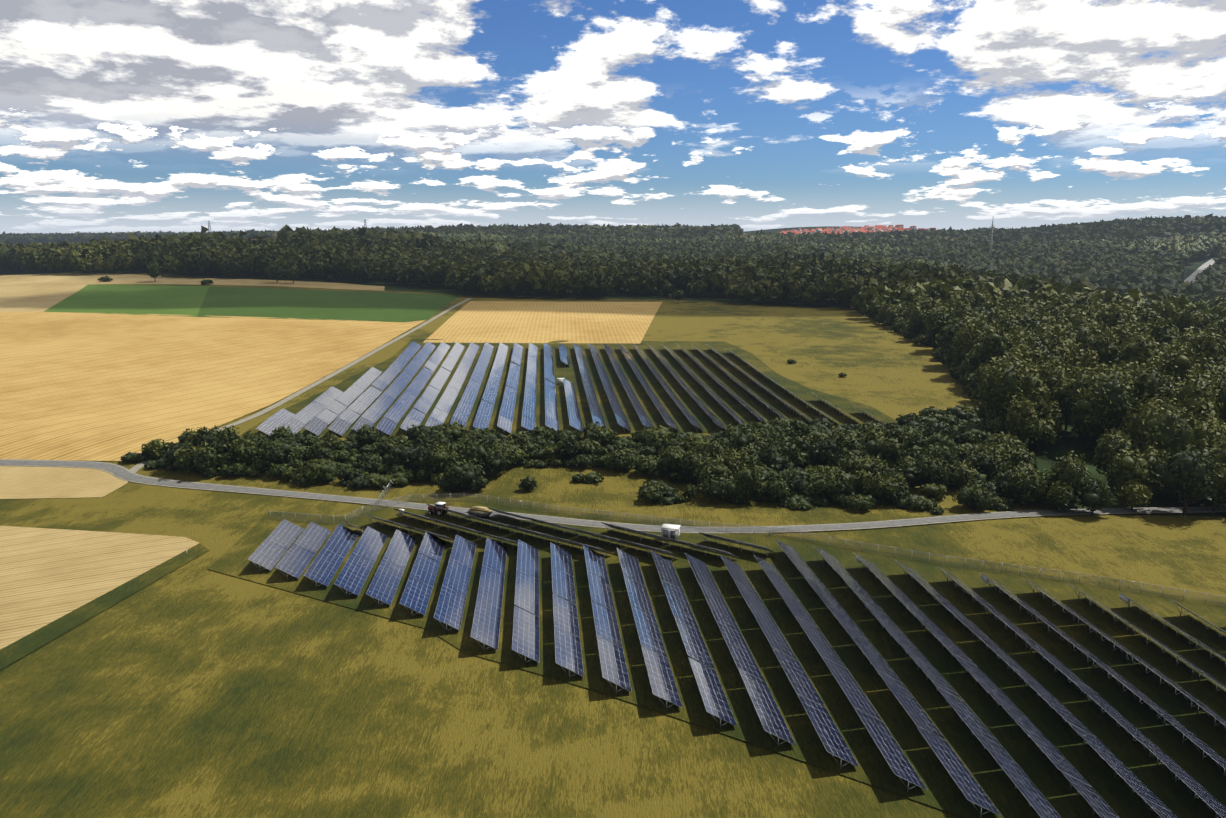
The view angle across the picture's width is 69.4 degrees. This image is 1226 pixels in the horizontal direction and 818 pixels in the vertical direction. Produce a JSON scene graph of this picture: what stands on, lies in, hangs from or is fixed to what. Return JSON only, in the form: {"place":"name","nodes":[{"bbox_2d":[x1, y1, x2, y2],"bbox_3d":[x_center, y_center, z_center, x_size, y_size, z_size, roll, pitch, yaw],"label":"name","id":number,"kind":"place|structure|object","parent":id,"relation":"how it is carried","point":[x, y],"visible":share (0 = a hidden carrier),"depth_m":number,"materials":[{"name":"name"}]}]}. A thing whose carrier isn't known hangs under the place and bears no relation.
{"place":"outdoors","nodes":[
{"label":"outdoors","id":0,"kind":"place"},
{"bbox_2d":[0,466,127,498],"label":"pale field","id":1,"kind":"structure","parent":0,"point":[22,482],"depth_m":220.17,"materials":[{"name":"beige plant"}]},
{"bbox_2d":[0,526,198,648],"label":"pale field","id":2,"kind":"structure","parent":0,"point":[47,575],"depth_m":164.63,"materials":[{"name":"beige plant"}]},
{"bbox_2d":[44,284,208,316],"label":"light green field","id":3,"kind":"structure","parent":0,"point":[141,299],"depth_m":602.76,"materials":[{"name":"green plant"}]},
{"bbox_2d":[0,273,384,311],"bbox_3d":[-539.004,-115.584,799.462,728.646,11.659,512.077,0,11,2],"label":"pale field","id":4,"kind":"structure","parent":0,"point":[32,293],"depth_m":732.99,"materials":[{"name":"beige plant"}]},
{"bbox_2d":[0,312,424,460],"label":"gold field","id":5,"kind":"structure","parent":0,"point":[93,387],"depth_m":353.68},
{"bbox_2d":[197,286,460,321],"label":"dark green field","id":6,"kind":"structure","parent":0,"point":[313,304],"depth_m":573.70,"materials":[{"name":"green plant"}]},
{"bbox_2d":[423,301,661,343],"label":"gold field","id":7,"kind":"structure","parent":0,"point":[535,322],"depth_m":495.55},
{"bbox_2d":[220,301,987,440],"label":"meadow hill","id":8,"kind":"structure","parent":0,"point":[889,373],"depth_m":402.05,"materials":[{"name":"green plant"}]},
{"bbox_2d":[240,339,897,436],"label":"mown grass","id":9,"kind":"structure","parent":8,"relation":"on","point":[571,373],"depth_m":307.96,"materials":[{"name":"green plant"}]},
{"bbox_2d":[0,226,1225,516],"bbox_3d":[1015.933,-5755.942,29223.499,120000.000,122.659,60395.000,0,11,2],"label":"ground","id":10,"kind":"structure","parent":0,"point":[1062,446],"depth_m":659.81,"materials":[{"name":"green plant"}]},
{"bbox_2d":[0,543,208,669],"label":"verge strip","id":11,"kind":"object","parent":10,"relation":"on","point":[28,644],"visible":1,"depth_m":144.36,"materials":[{"name":"green plant"}]},
{"bbox_2d":[128,298,471,472],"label":"field track","id":12,"kind":"structure","parent":10,"relation":"on","point":[135,468],"depth_m":328.75,"materials":[{"name":"beige gravel"}]},
{"bbox_2d":[428,502,447,515],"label":"tractor","id":13,"kind":"object","parent":10,"relation":"on","point":[436,510],"visible":0.77,"depth_m":191.02,"materials":[{"name":"red paint"}]},
{"bbox_2d":[98,260,847,456],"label":"bushes","id":14,"kind":"object","parent":10,"relation":"on","point":[193,437],"depth_m":613.54,"materials":[{"name":"green plant"}]},
{"bbox_2d":[464,506,491,518],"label":"trailer with load","id":15,"kind":"object","parent":10,"relation":"on","point":[480,512],"visible":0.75,"depth_m":188.34,"materials":[{"name":"grey paint"}]},
{"bbox_2d":[154,234,945,303],"bbox_3d":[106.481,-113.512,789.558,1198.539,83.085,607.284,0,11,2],"label":"trees","id":16,"kind":"object","parent":10,"relation":"on","point":[423,244],"visible":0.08,"depth_m":935.57,"materials":[{"name":"green plant"}]},
{"bbox_2d":[342,503,773,560],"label":"solar array","id":17,"kind":"object","parent":10,"relation":"on","point":[669,540],"visible":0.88,"depth_m":172.87,"materials":[{"name":"black glass"}]},
{"bbox_2d":[256,341,887,435],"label":"solar array","id":18,"kind":"object","parent":10,"relation":"on","point":[342,422],"visible":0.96,"depth_m":295.67,"materials":[{"name":"blue glass"}]},
{"bbox_2d":[120,403,1048,513],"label":"hedge scrub","id":19,"kind":"object","parent":10,"relation":"on","point":[868,464],"depth_m":217.11,"materials":[{"name":"green plant"}]},
{"bbox_2d":[0,272,1225,817],"bbox_3d":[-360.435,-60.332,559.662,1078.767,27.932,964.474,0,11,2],"label":"grass field","id":20,"kind":"structure","parent":10,"relation":"on","point":[196,688],"depth_m":116.90,"materials":[{"name":"green plant"}]},
{"bbox_2d":[0,224,1225,296],"bbox_3d":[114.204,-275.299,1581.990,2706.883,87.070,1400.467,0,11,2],"label":"forest foliage","id":21,"kind":"object","parent":10,"relation":"on","point":[1144,265],"visible":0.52,"depth_m":1424.21,"materials":[{"name":"green plant"}]},
{"bbox_2d":[0,213,1225,243],"bbox_3d":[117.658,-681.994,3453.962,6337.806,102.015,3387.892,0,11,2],"label":"distant forest","id":22,"kind":"object","parent":10,"relation":"on","point":[1167,227],"visible":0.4,"depth_m":2338.25,"materials":[{"name":"green plant"}]},
{"bbox_2d":[20,231,1225,320],"bbox_3d":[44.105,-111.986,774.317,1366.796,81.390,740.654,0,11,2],"label":"forest foliage","id":23,"kind":"object","parent":10,"relation":"on","point":[870,286],"visible":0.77,"depth_m":686.96,"materials":[{"name":"green plant"}]},
{"bbox_2d":[661,524,680,539],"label":"transformer cabin","id":24,"kind":"object","parent":10,"relation":"on","point":[671,531],"visible":0.83,"depth_m":173.82,"materials":[{"name":"white paint"}]},
{"bbox_2d":[248,519,1225,817],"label":"solar array","id":25,"kind":"object","parent":10,"relation":"on","point":[298,557],"visible":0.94,"depth_m":129.85,"materials":[{"name":"blue glass"}]},
{"bbox_2d":[849,303,1078,511],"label":"wood edge scrub","id":26,"kind":"object","parent":10,"relation":"on","point":[1058,496],"depth_m":234.27,"materials":[{"name":"green plant"}]},
{"bbox_2d":[988,221,994,256],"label":"telecom mast","id":27,"kind":"object","parent":10,"relation":"on","point":[990,246],"visible":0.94,"depth_m":1491.79,"materials":[{"name":"metal"}]},
{"bbox_2d":[877,289,1225,515],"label":"wood","id":28,"kind":"object","parent":10,"relation":"on","point":[1089,368],"depth_m":239.62,"materials":[{"name":"green plant"}]},
{"bbox_2d":[0,459,1225,532],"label":"road shoulder","id":29,"kind":"object","parent":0,"point":[112,473],"visible":0.4,"depth_m":190.14},
{"bbox_2d":[378,482,390,500],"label":"gate leaf","id":30,"kind":"object","parent":29,"relation":"on","point":[384,492],"visible":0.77,"depth_m":204.47,"materials":[{"name":"metal"}]},
{"bbox_2d":[0,460,1225,531],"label":"road to solar park","id":31,"kind":"structure","parent":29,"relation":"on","point":[120,471],"depth_m":190.89,"materials":[{"name":"grey asphalt"}]},
{"bbox_2d":[0,0,1225,233],"label":"sky","id":32,"kind":"structure","parent":0,"point":[176,116],"materials":[{"name":"blue"}]},
{"bbox_2d":[208,497,1225,817],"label":"mown grass","id":33,"kind":"structure","parent":0,"point":[1008,799],"depth_m":128.08,"materials":[{"name":"green plant"}]},
{"bbox_2d":[270,494,1225,606],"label":"perimeter fence","id":34,"kind":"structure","parent":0,"point":[824,541],"depth_m":174.32,"materials":[{"name":"metal"}]},
{"bbox_2d":[747,225,940,234],"bbox_3d":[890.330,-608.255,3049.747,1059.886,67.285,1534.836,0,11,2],"label":"village rooftops","id":35,"kind":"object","parent":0,"point":[872,229],"visible":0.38,"depth_m":3521.92,"materials":[{"name":"tile"}]},
{"bbox_2d":[1184,257,1215,282],"bbox_3d":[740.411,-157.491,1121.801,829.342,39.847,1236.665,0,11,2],"label":"valley road","id":36,"kind":"structure","parent":0,"point":[1191,277],"depth_m":1495.12,"materials":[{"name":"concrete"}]}
]}

